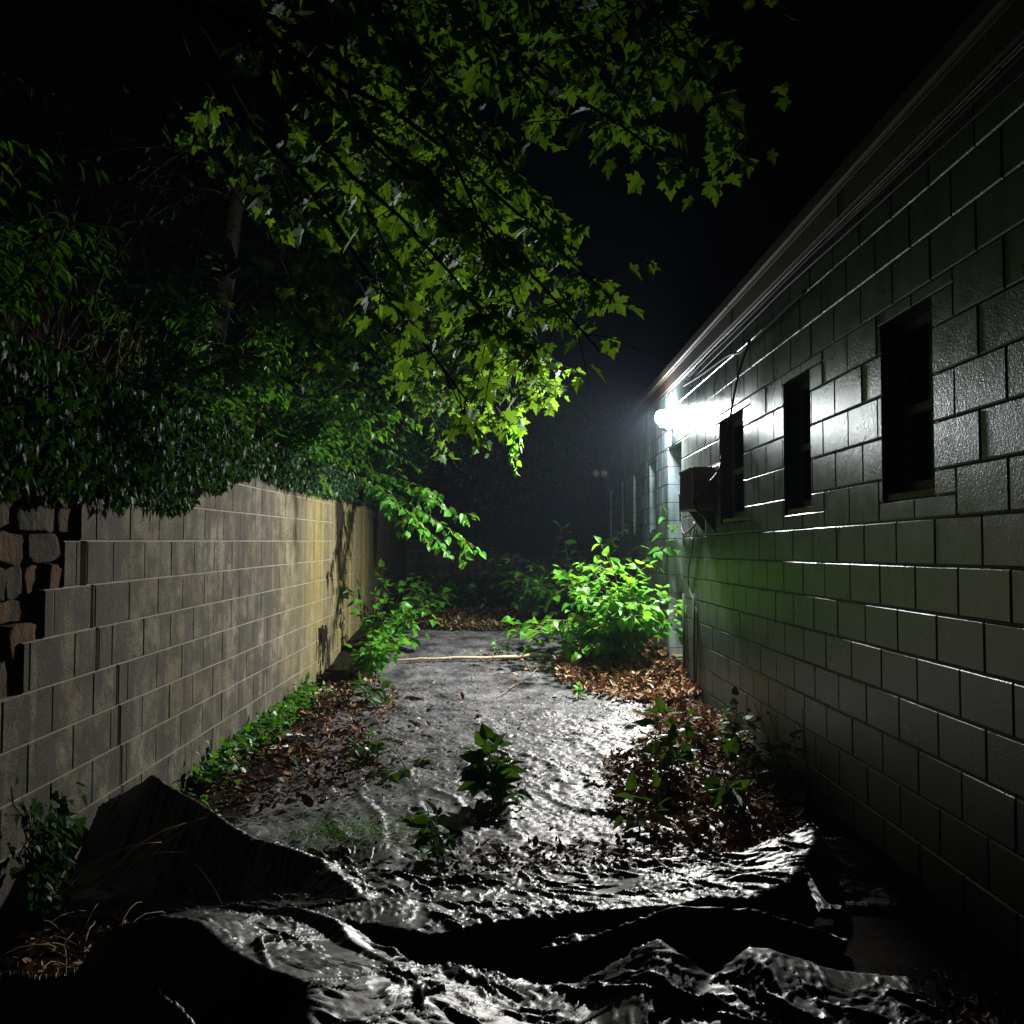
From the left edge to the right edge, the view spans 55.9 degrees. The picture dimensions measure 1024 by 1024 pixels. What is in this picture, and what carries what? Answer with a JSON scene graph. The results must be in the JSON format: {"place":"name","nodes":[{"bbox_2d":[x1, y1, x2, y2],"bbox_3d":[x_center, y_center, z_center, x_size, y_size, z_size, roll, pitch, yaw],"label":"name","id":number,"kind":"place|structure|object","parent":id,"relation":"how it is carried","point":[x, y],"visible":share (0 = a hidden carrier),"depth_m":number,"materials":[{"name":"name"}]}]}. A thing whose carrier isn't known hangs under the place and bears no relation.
{"place":"outdoors","nodes":[
{"label":"outdoors","id":0,"kind":"place"},
{"bbox_2d":[0,278,367,480],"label":"hillside","id":1,"kind":"structure","parent":0,"point":[82,329],"depth_m":11.50,"materials":[{"name":"soil"}]},
{"bbox_2d":[0,71,138,365],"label":"shrub","id":2,"kind":"object","parent":1,"relation":"on","point":[8,258],"visible":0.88,"depth_m":5.25,"materials":[{"name":"green plant"}]},
{"bbox_2d":[0,72,262,341],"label":"shrub","id":3,"kind":"object","parent":1,"relation":"on","point":[54,319],"visible":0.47,"depth_m":9.66,"materials":[{"name":"green plant"}]},
{"bbox_2d":[0,86,292,331],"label":"shrub","id":4,"kind":"object","parent":1,"relation":"on","point":[141,185],"visible":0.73,"depth_m":6.79,"materials":[{"name":"green plant"}]},
{"bbox_2d":[0,137,314,447],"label":"dead stalks","id":5,"kind":"object","parent":1,"relation":"on","point":[68,339],"visible":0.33,"depth_m":6.44,"materials":[{"name":"plant"}]},
{"bbox_2d":[69,241,292,434],"bbox_3d":[-2.513,-1.206,7.717,1.296,1.733,1.644,-2,-3,39],"label":"shrub","id":6,"kind":"object","parent":1,"relation":"on","point":[175,387],"visible":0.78,"depth_m":7.60,"materials":[{"name":"green plant"}]},
{"bbox_2d":[26,185,351,412],"bbox_3d":[-3.085,-1.835,9.226,3.147,1.982,1.813,0,-2,0],"label":"shrub","id":7,"kind":"object","parent":1,"relation":"on","point":[263,336],"visible":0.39,"depth_m":9.05,"materials":[{"name":"green plant"}]},
{"bbox_2d":[0,314,392,519],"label":"ivy","id":8,"kind":"object","parent":1,"relation":"on","point":[49,394],"visible":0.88,"depth_m":4.57,"materials":[{"name":"green plant"}]},
{"bbox_2d":[88,174,352,372],"bbox_3d":[-3.779,-2.732,12.662,3.514,2.640,2.859,0,-2,0],"label":"shrub","id":9,"kind":"object","parent":1,"relation":"on","point":[236,300],"visible":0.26,"depth_m":12.57,"materials":[{"name":"green plant"}]},
{"bbox_2d":[205,349,387,498],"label":"shrub","id":10,"kind":"object","parent":1,"relation":"on","point":[308,436],"visible":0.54,"depth_m":9.35,"materials":[{"name":"green plant"}]},
{"bbox_2d":[212,307,421,472],"bbox_3d":[-2.218,-1.170,10.625,2.424,2.002,1.750,1,-2,-13],"label":"shrub","id":11,"kind":"object","parent":1,"relation":"on","point":[384,417],"visible":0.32,"depth_m":10.39,"materials":[{"name":"green plant"}]},
{"bbox_2d":[249,346,420,530],"bbox_3d":[-2.162,-0.823,11.233,1.843,2.085,1.693,-2,-3,40],"label":"shrub","id":12,"kind":"object","parent":1,"relation":"on","point":[364,464],"visible":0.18,"depth_m":11.16,"materials":[{"name":"green plant"}]},
{"bbox_2d":[271,301,407,463],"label":"shrub","id":13,"kind":"object","parent":1,"relation":"on","point":[373,383],"visible":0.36,"depth_m":11.83,"materials":[{"name":"green plant"}]},
{"bbox_2d":[272,339,458,516],"bbox_3d":[-1.847,-1.208,12.958,2.717,2.566,3.009,0,-2,0],"label":"shrub","id":14,"kind":"object","parent":1,"relation":"on","point":[379,462],"visible":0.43,"depth_m":13.12,"materials":[{"name":"green plant"}]},
{"bbox_2d":[351,462,485,569],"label":"branch","id":15,"kind":"object","parent":14,"relation":"attached to","point":[389,502],"visible":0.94,"depth_m":11.20,"materials":[{"name":"green plant"}]},
{"bbox_2d":[290,326,465,491],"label":"shrub","id":16,"kind":"object","parent":1,"relation":"on","point":[381,444],"visible":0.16,"depth_m":13.96,"materials":[{"name":"green plant"}]},
{"bbox_2d":[185,73,585,466],"bbox_3d":[-1.451,-2.593,9.322,4.416,4.113,3.204,0,-2,0],"label":"maple tree","id":17,"kind":"object","parent":1,"relation":"on","point":[240,268],"visible":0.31,"depth_m":9.26,"materials":[{"name":"green plant"}]},
{"bbox_2d":[502,401,525,477],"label":"vine","id":18,"kind":"object","parent":17,"relation":"hanging from","point":[515,454],"visible":0.59,"depth_m":9.65,"materials":[{"name":"green plant"}]},
{"bbox_2d":[20,0,798,457],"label":"maple tree","id":19,"kind":"object","parent":1,"relation":"on","point":[390,168],"visible":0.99,"depth_m":5.62,"materials":[{"name":"green plant"}]},
{"bbox_2d":[345,348,541,521],"bbox_3d":[-1.278,-1.443,16.660,3.511,3.498,3.073,1,-3,-30],"label":"shrub","id":20,"kind":"object","parent":1,"relation":"on","point":[415,479],"visible":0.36,"depth_m":16.57,"materials":[{"name":"green plant"}]},
{"bbox_2d":[371,409,415,445],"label":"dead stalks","id":21,"kind":"object","parent":20,"relation":"on","point":[389,430],"visible":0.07,"depth_m":17.23,"materials":[{"name":"brown plant"}]},
{"bbox_2d":[0,0,982,495],"label":"sky","id":22,"kind":"structure","parent":0,"point":[847,62],"materials":[{"name":"black"}]},
{"bbox_2d":[0,578,1023,1023],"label":"ground","id":23,"kind":"structure","parent":0,"point":[922,928],"depth_m":3.79,"materials":[{"name":"soil"}]},
{"bbox_2d":[0,438,75,698],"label":"stone wall","id":24,"kind":"structure","parent":23,"relation":"on","point":[29,543],"depth_m":3.93,"materials":[{"name":"stone"}]},
{"bbox_2d":[4,772,87,931],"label":"ivy plant","id":25,"kind":"object","parent":23,"relation":"on","point":[46,856],"visible":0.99,"depth_m":3.67,"materials":[{"name":"green plant"}]},
{"bbox_2d":[0,860,254,979],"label":"dry grass","id":26,"kind":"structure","parent":23,"relation":"on","point":[66,957],"depth_m":3.51,"materials":[{"name":"brown plant"}]},
{"bbox_2d":[0,418,405,933],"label":"retaining wall","id":27,"kind":"structure","parent":23,"relation":"on","point":[164,648],"depth_m":5.45,"materials":[{"name":"concrete"}]},
{"bbox_2d":[278,485,294,494],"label":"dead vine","id":28,"kind":"object","parent":27,"relation":"attached to","point":[287,490],"visible":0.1,"depth_m":8.32,"materials":[{"name":"brown plant"}]},
{"bbox_2d":[318,625,327,665],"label":"dead vine","id":29,"kind":"object","parent":27,"relation":"attached to","point":[324,634],"visible":1,"depth_m":9.95,"materials":[{"name":"brown plant"}]},
{"bbox_2d":[336,499,343,582],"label":"dead vine","id":30,"kind":"object","parent":27,"relation":"hanging from","point":[340,517],"visible":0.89,"depth_m":10.92,"materials":[{"name":"brown plant"}]},
{"bbox_2d":[373,508,378,570],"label":"dead vine","id":31,"kind":"object","parent":27,"relation":"attached to","point":[375,533],"visible":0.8,"depth_m":13.95,"materials":[{"name":"brown plant"}]},
{"bbox_2d":[171,672,337,814],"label":"ground ivy","id":32,"kind":"object","parent":23,"relation":"on","point":[252,734],"visible":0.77,"depth_m":6.80,"materials":[{"name":"green plant"}]},
{"bbox_2d":[277,731,304,737],"bbox_3d":[-1.634,1.642,7.123,0.113,0.036,0.187,-1,-3,32],"label":"paper scrap","id":33,"kind":"object","parent":23,"relation":"on","point":[290,734],"visible":0.79,"depth_m":7.11,"materials":[{"name":"white paper"}]},
{"bbox_2d":[340,620,410,678],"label":"weed","id":34,"kind":"object","parent":23,"relation":"on","point":[368,657],"visible":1,"depth_m":9.75,"materials":[{"name":"green plant"}]},
{"bbox_2d":[340,577,441,649],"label":"weed","id":35,"kind":"object","parent":23,"relation":"on","point":[396,631],"visible":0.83,"depth_m":11.15,"materials":[{"name":"green plant"}]},
{"bbox_2d":[374,559,456,625],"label":"weed","id":36,"kind":"object","parent":23,"relation":"on","point":[423,600],"visible":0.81,"depth_m":12.66,"materials":[{"name":"green plant"}]},
{"bbox_2d":[260,562,603,859],"bbox_3d":[-0.107,1.243,11.320,3.432,1.257,13.999,0,-2,0],"label":"ground cover","id":37,"kind":"object","parent":23,"relation":"on","point":[375,823],"visible":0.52,"depth_m":12.57,"materials":[{"name":"green plant"}]},
{"bbox_2d":[416,564,475,604],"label":"weed","id":38,"kind":"object","parent":23,"relation":"on","point":[437,578],"visible":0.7,"depth_m":14.46,"materials":[{"name":"green plant"}]},
{"bbox_2d":[0,775,952,1023],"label":"tarpaulin","id":39,"kind":"object","parent":23,"relation":"on","point":[337,937],"visible":0.99,"depth_m":3.06,"materials":[{"name":"black plastic"}]},
{"bbox_2d":[61,842,161,895],"bbox_3d":[-1.601,1.422,3.864,0.386,0.141,0.027,2,-3,-40],"label":"dry cane","id":40,"kind":"object","parent":39,"relation":"on","point":[79,874],"visible":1,"depth_m":3.83,"materials":[{"name":"plant"}]},
{"bbox_2d":[81,852,191,889],"bbox_3d":[-1.509,1.440,3.893,0.419,0.109,0.022,1,-3,-27],"label":"dry cane","id":41,"kind":"object","parent":39,"relation":"on","point":[100,875],"visible":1,"depth_m":3.87,"materials":[{"name":"plant"}]},
{"bbox_2d":[100,823,191,884],"bbox_3d":[-1.446,1.416,4.084,0.015,0.171,0.607,-2,-3,40],"label":"dry cane","id":42,"kind":"object","parent":39,"relation":"on","point":[123,859],"visible":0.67,"depth_m":3.96,"materials":[{"name":"brown plant"}]},
{"bbox_2d":[119,816,253,879],"bbox_3d":[-1.373,1.408,4.101,0.578,0.189,0.023,2,-3,-39],"label":"dry cane","id":43,"kind":"object","parent":39,"relation":"on","point":[142,854],"visible":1,"depth_m":4.05,"materials":[{"name":"plant"}]},
{"bbox_2d":[137,805,259,874],"bbox_3d":[-1.340,1.397,4.144,0.530,0.212,0.023,2,-3,-38],"label":"dry cane","id":44,"kind":"object","parent":39,"relation":"on","point":[157,851],"visible":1,"depth_m":4.09,"materials":[{"name":"brown plant"}]},
{"bbox_2d":[456,723,533,809],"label":"seedling","id":45,"kind":"object","parent":23,"relation":"on","point":[477,775],"visible":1,"depth_m":5.39,"materials":[{"name":"green plant"}]},
{"bbox_2d":[156,629,848,914],"bbox_3d":[-0.070,1.550,8.110,2.980,0.471,8.565,0,-2,0],"label":"tarpaulin","id":46,"kind":"object","parent":23,"relation":"on","point":[587,797],"visible":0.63,"depth_m":6.21,"materials":[{"name":"plastic"}]},
{"bbox_2d":[276,728,396,766],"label":"weed","id":47,"kind":"object","parent":46,"relation":"on","point":[359,750],"visible":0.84,"depth_m":6.46,"materials":[{"name":"green plant"}]},
{"bbox_2d":[302,733,435,751],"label":"twig","id":48,"kind":"object","parent":46,"relation":"on","point":[371,741],"visible":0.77,"depth_m":6.77,"materials":[{"name":"brown wood"}]},
{"bbox_2d":[348,661,394,706],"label":"weed","id":49,"kind":"object","parent":46,"relation":"on","point":[375,698],"visible":1,"depth_m":8.42,"materials":[{"name":"green plant"}]},
{"bbox_2d":[367,735,438,783],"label":"weed","id":50,"kind":"object","parent":46,"relation":"on","point":[394,777],"visible":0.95,"depth_m":6.07,"materials":[{"name":"green plant"}]},
{"bbox_2d":[396,796,461,870],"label":"seedling","id":51,"kind":"object","parent":46,"relation":"on","point":[436,847],"visible":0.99,"depth_m":4.40,"materials":[{"name":"green plant"}]},
{"bbox_2d":[389,655,487,661],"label":"twig","id":52,"kind":"object","parent":46,"relation":"on","point":[431,659],"visible":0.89,"depth_m":10.49,"materials":[{"name":"brown wood"}]},
{"bbox_2d":[408,634,483,640],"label":"twig","id":53,"kind":"object","parent":46,"relation":"on","point":[449,635],"visible":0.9,"depth_m":11.69,"materials":[{"name":"brown wood"}]},
{"bbox_2d":[389,653,550,659],"bbox_3d":[-0.453,1.589,10.594,1.777,0.064,0.048,0,-2,-7],"label":"pole","id":54,"kind":"object","parent":46,"relation":"on","point":[538,655],"visible":0.93,"depth_m":10.61,"materials":[{"name":"brown wood"}]},
{"bbox_2d":[490,638,511,655],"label":"seedling","id":55,"kind":"object","parent":46,"relation":"on","point":[497,649],"visible":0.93,"depth_m":10.87,"materials":[{"name":"green plant"}]},
{"bbox_2d":[500,662,546,692],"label":"twig","id":56,"kind":"object","parent":46,"relation":"on","point":[522,679],"visible":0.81,"depth_m":9.54,"materials":[{"name":"brown wood"}]},
{"bbox_2d":[572,681,589,698],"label":"seedling","id":57,"kind":"object","parent":46,"relation":"on","point":[578,691],"visible":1,"depth_m":8.83,"materials":[{"name":"green plant"}]},
{"bbox_2d":[613,768,677,832],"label":"seedling","id":58,"kind":"object","parent":46,"relation":"on","point":[630,785],"visible":0.9,"depth_m":4.91,"materials":[{"name":"green plant"}]},
{"bbox_2d":[624,695,703,772],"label":"seedling","id":59,"kind":"object","parent":46,"relation":"on","point":[685,752],"visible":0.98,"depth_m":6.02,"materials":[{"name":"green plant"}]},
{"bbox_2d":[698,736,754,820],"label":"seedling","id":60,"kind":"object","parent":46,"relation":"on","point":[723,795],"visible":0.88,"depth_m":5.16,"materials":[{"name":"green plant"}]},
{"bbox_2d":[700,786,767,824],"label":"twig","id":61,"kind":"object","parent":46,"relation":"on","point":[731,808],"visible":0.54,"depth_m":5.08,"materials":[{"name":"brown wood"}]},
{"bbox_2d":[406,522,605,579],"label":"end wall","id":62,"kind":"structure","parent":23,"relation":"on","point":[418,554],"depth_m":18.43,"materials":[{"name":"concrete"}]},
{"bbox_2d":[405,504,605,572],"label":"ivy","id":63,"kind":"object","parent":62,"relation":"attached to","point":[524,529],"visible":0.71,"depth_m":18.34,"materials":[{"name":"green plant"}]},
{"bbox_2d":[14,602,1023,1023],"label":"leaf litter","id":64,"kind":"object","parent":23,"relation":"on","point":[744,838],"visible":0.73,"depth_m":5.85,"materials":[{"name":"brown plant"}]},
{"bbox_2d":[481,521,644,625],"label":"knotweed","id":65,"kind":"object","parent":23,"relation":"on","point":[545,595],"visible":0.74,"depth_m":12.70,"materials":[{"name":"green plant"}]},
{"bbox_2d":[499,505,685,662],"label":"knotweed","id":66,"kind":"object","parent":23,"relation":"on","point":[624,623],"visible":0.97,"depth_m":10.26,"materials":[{"name":"green plant"}]},
{"bbox_2d":[679,685,769,744],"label":"weed","id":67,"kind":"object","parent":23,"relation":"on","point":[737,729],"visible":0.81,"depth_m":6.83,"materials":[{"name":"green plant"}]},
{"bbox_2d":[754,703,774,764],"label":"dead stalk","id":68,"kind":"object","parent":23,"relation":"on","point":[764,728],"visible":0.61,"depth_m":6.14,"materials":[{"name":"brown plant"}]},
{"bbox_2d":[729,730,804,787],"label":"weed","id":69,"kind":"object","parent":23,"relation":"on","point":[776,770],"visible":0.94,"depth_m":5.89,"materials":[{"name":"green plant"}]},
{"bbox_2d":[769,713,796,797],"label":"dead stalk","id":70,"kind":"object","parent":23,"relation":"on","point":[784,759],"visible":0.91,"depth_m":5.62,"materials":[{"name":"brown plant"}]},
{"bbox_2d":[798,722,811,810],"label":"dead stalk","id":71,"kind":"object","parent":23,"relation":"on","point":[806,772],"visible":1,"depth_m":5.34,"materials":[{"name":"brown plant"}]},
{"bbox_2d":[802,707,807,806],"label":"dead stalk","id":72,"kind":"object","parent":23,"relation":"on","point":[805,770],"visible":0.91,"depth_m":5.40,"materials":[{"name":"brown plant"}]},
{"bbox_2d":[402,390,643,521],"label":"hill","id":73,"kind":"structure","parent":0,"point":[558,504],"depth_m":21.45,"materials":[{"name":"soil"}]},
{"bbox_2d":[424,347,598,510],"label":"shrub","id":74,"kind":"object","parent":73,"relation":"on","point":[467,493],"visible":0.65,"depth_m":19.27,"materials":[{"name":"green plant"}]},
{"bbox_2d":[493,375,625,513],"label":"shrub","id":75,"kind":"object","parent":73,"relation":"on","point":[527,493],"visible":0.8,"depth_m":19.25,"materials":[{"name":"green plant"}]},
{"bbox_2d":[500,367,626,508],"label":"shrub","id":76,"kind":"object","parent":73,"relation":"on","point":[585,491],"visible":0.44,"depth_m":19.88,"materials":[{"name":"green plant"}]},
{"label":"terrain","id":77,"kind":"structure","parent":0,"visible":0},
{"bbox_2d":[601,0,1023,962],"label":"building","id":78,"kind":"structure","parent":77,"relation":"on","point":[853,576],"depth_m":4.66,"materials":[{"name":"concrete"}]},
{"bbox_2d":[592,470,606,479],"bbox_3d":[1.596,-0.673,17.511,0.279,0.177,0.181,0,-2,0],"label":"floodlight","id":79,"kind":"object","parent":78,"relation":"attached to","point":[595,473],"visible":0.99,"depth_m":17.46,"materials":[{"name":"grey metal"}]},
{"bbox_2d":[655,410,672,430],"bbox_3d":[1.674,-0.994,10.495,0.248,0.231,0.168,1,-3,-24],"label":"floodlight","id":80,"kind":"object","parent":78,"relation":"attached to","point":[662,418],"visible":1,"depth_m":10.43,"materials":[{"name":"grey metal"}]},
{"bbox_2d":[682,594,684,675],"bbox_3d":[1.739,1.328,9.764,0.022,1.000,0.022,1,-3,-23],"label":"pipe","id":81,"kind":"object","parent":78,"relation":"attached to","point":[683,608],"visible":0.65,"depth_m":9.76,"materials":[{"name":"grey metal"}]},
{"bbox_2d":[688,522,697,683],"bbox_3d":[1.744,0.890,9.304,0.012,1.591,0.467,0,-2,0],"label":"cable","id":82,"kind":"object","parent":78,"relation":"attached to","point":[694,534],"visible":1,"depth_m":9.19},
{"bbox_2d":[693,594,695,683],"bbox_3d":[1.742,1.294,9.223,0.022,1.024,0.022,-1,-3,22],"label":"pipe","id":83,"kind":"object","parent":78,"relation":"attached to","point":[694,665],"visible":0.65,"depth_m":9.21,"materials":[{"name":"grey metal"}]},
{"bbox_2d":[679,467,714,533],"bbox_3d":[1.657,-0.095,8.658,0.214,0.577,0.564,0,-2,0],"label":"air conditioner","id":84,"kind":"object","parent":78,"relation":"attached to","point":[694,481],"visible":0.99,"depth_m":8.39,"materials":[{"name":"grey metal"}]},
{"bbox_2d":[679,338,750,533],"bbox_3d":[1.667,-0.516,8.548,0.190,1.388,3.044,0,-2,0],"label":"cable","id":85,"kind":"object","parent":78,"relation":"attached to","point":[725,439],"visible":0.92,"depth_m":7.86,"materials":[{"name":"black rubber"}]},
{"bbox_2d":[723,417,744,522],"bbox_3d":[1.862,-0.348,7.806,0.140,0.856,0.819,0,-2,0],"label":"window","id":86,"kind":"structure","parent":78,"relation":"in","point":[738,479],"depth_m":8.06,"materials":[{"name":"black glass"}]},
{"bbox_2d":[683,289,806,386],"bbox_3d":[1.743,-1.278,7.744,0.022,0.168,3.967,0,-2,0],"label":"cable","id":87,"kind":"object","parent":78,"relation":"attached to","point":[788,306],"visible":0.99,"depth_m":6.88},
{"bbox_2d":[788,379,812,514],"bbox_3d":[1.872,-0.420,6.041,0.140,0.856,0.543,0,-2,0],"label":"window","id":88,"kind":"structure","parent":78,"relation":"in","point":[804,388],"depth_m":6.24,"materials":[{"name":"black glass"}]},
{"bbox_2d":[689,50,1023,376],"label":"cable","id":89,"kind":"object","parent":78,"relation":"attached to","point":[997,78],"visible":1,"depth_m":4.43,"materials":[{"name":"black rubber"}]},
{"bbox_2d":[691,70,1023,379],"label":"cable","id":90,"kind":"object","parent":78,"relation":"attached to","point":[980,111],"visible":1,"depth_m":4.46,"materials":[{"name":"black rubber"}]},
{"bbox_2d":[888,309,936,501],"bbox_3d":[1.881,-0.487,4.391,0.140,0.856,0.554,0,-2,0],"label":"window","id":91,"kind":"structure","parent":78,"relation":"in","point":[917,348],"depth_m":4.52,"materials":[{"name":"black glass"}]}
]}

